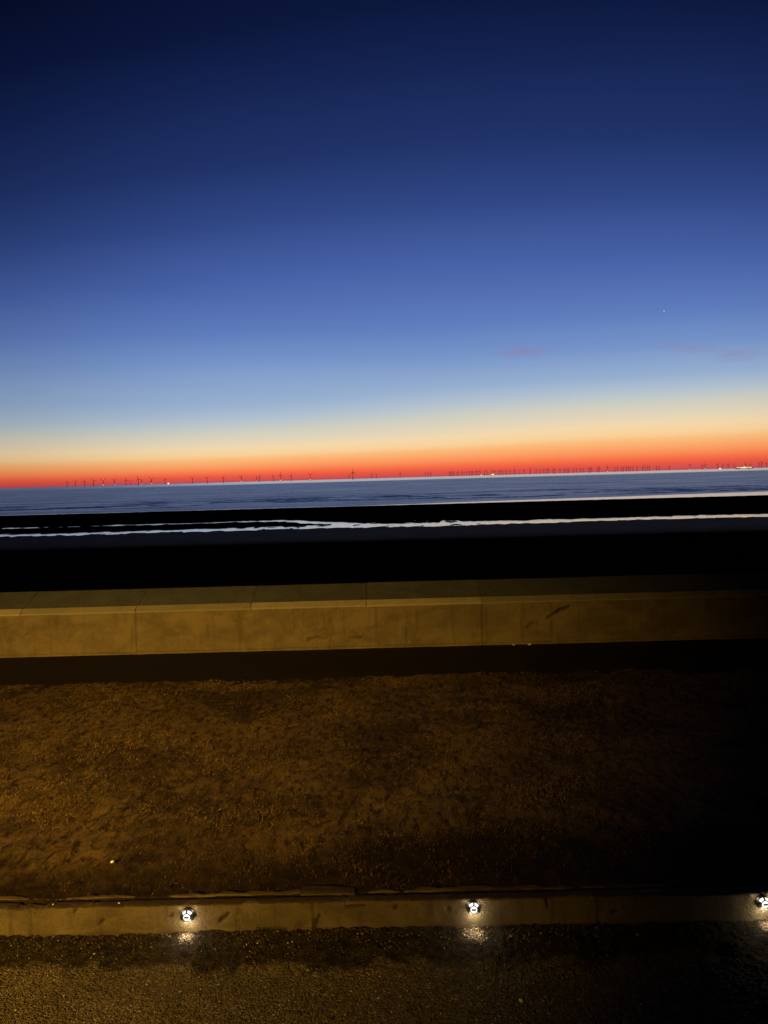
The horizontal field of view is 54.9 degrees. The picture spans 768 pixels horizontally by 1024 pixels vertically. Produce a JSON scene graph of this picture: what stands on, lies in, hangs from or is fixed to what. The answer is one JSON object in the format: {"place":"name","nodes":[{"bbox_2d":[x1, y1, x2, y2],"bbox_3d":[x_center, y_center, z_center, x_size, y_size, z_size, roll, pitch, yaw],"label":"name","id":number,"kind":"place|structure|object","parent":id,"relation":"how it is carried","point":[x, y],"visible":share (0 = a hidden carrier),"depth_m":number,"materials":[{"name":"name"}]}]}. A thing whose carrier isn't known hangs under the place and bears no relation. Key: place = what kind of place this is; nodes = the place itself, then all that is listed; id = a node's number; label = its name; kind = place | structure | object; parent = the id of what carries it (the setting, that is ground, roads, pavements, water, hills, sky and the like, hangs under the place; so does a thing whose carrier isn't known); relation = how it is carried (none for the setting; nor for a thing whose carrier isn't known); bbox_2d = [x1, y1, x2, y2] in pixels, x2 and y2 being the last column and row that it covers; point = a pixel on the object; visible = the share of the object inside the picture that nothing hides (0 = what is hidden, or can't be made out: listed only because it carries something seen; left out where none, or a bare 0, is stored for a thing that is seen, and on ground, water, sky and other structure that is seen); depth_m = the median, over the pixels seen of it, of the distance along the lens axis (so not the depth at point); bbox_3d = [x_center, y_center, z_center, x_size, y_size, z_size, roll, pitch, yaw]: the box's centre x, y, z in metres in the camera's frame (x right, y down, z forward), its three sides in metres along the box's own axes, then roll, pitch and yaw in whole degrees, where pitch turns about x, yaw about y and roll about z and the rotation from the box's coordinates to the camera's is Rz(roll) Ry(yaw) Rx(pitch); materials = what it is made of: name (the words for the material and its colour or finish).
{"place":"outdoors","nodes":[
{"label":"outdoors","id":0,"kind":"place"},
{"bbox_2d":[0,666,767,904],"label":"turf ground","id":1,"kind":"structure","parent":0,"point":[348,802],"depth_m":22.60,"materials":[{"name":"brown plant"}]},
{"bbox_2d":[0,919,767,1023],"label":"gravel road","id":2,"kind":"structure","parent":0,"point":[218,960],"depth_m":15.01,"materials":[{"name":"brown gravel"}]},
{"bbox_2d":[0,881,767,936],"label":"concrete wall","id":3,"kind":"structure","parent":2,"relation":"on","point":[310,908],"depth_m":16.36,"materials":[{"name":"concrete"}]},
{"bbox_2d":[180,907,194,922],"bbox_3d":[-4.332,8.898,16.286,0.324,0.324,0.149,-2,3,1],"label":"bulkhead light","id":4,"kind":"object","parent":3,"relation":"attached to","point":[187,914],"visible":1,"depth_m":16.26,"materials":[{"name":"white plastic"}]},
{"bbox_2d":[466,899,480,914],"bbox_3d":[1.964,8.694,16.218,0.324,0.324,0.149,0,3,1],"label":"bulkhead light","id":5,"kind":"object","parent":3,"relation":"attached to","point":[473,906],"visible":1,"depth_m":16.19,"materials":[{"name":"white glass"}]},
{"bbox_2d":[755,894,767,909],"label":"bulkhead light","id":6,"kind":"object","parent":3,"relation":"attached to","point":[761,901],"visible":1,"depth_m":16.13,"materials":[{"name":"white glass"}]},
{"bbox_2d":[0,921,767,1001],"bbox_3d":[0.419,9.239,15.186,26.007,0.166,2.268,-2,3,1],"label":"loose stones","id":7,"kind":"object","parent":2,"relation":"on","point":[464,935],"visible":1,"depth_m":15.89,"materials":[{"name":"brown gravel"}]},
{"bbox_2d":[0,495,767,591],"bbox_3d":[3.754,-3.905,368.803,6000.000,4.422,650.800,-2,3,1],"label":"beach","id":8,"kind":"structure","parent":0,"point":[268,557],"depth_m":152.08,"materials":[{"name":"black sand"}]},
{"bbox_2d":[0,572,767,657],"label":"sea wall","id":9,"kind":"structure","parent":8,"relation":"on","point":[670,607],"depth_m":41.39,"materials":[{"name":"concrete"}]},
{"bbox_2d":[0,514,767,536],"bbox_3d":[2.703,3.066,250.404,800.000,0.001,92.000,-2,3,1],"label":"tidal pool","id":10,"kind":"structure","parent":8,"relation":"in","point":[367,525],"depth_m":230.22,"materials":[{"name":"white liquid"}]},
{"bbox_2d":[0,638,767,689],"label":"promenade path","id":11,"kind":"structure","parent":0,"point":[705,656],"depth_m":38.12,"materials":[{"name":"concrete"}]},
{"bbox_2d":[0,468,767,515],"bbox_3d":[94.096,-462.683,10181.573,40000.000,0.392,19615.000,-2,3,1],"label":"sea","id":12,"kind":"structure","parent":0,"point":[395,491],"depth_m":780.80,"materials":[{"name":"liquid"}]},
{"bbox_2d":[735,466,752,468],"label":"ship","id":13,"kind":"object","parent":12,"relation":"on","point":[743,467],"visible":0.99,"depth_m":10312.22,"materials":[{"name":"grey metal"}]},
{"bbox_2d":[0,0,767,488],"label":"sky","id":14,"kind":"structure","parent":0,"point":[247,239],"materials":[{"name":"blue"}]}
]}

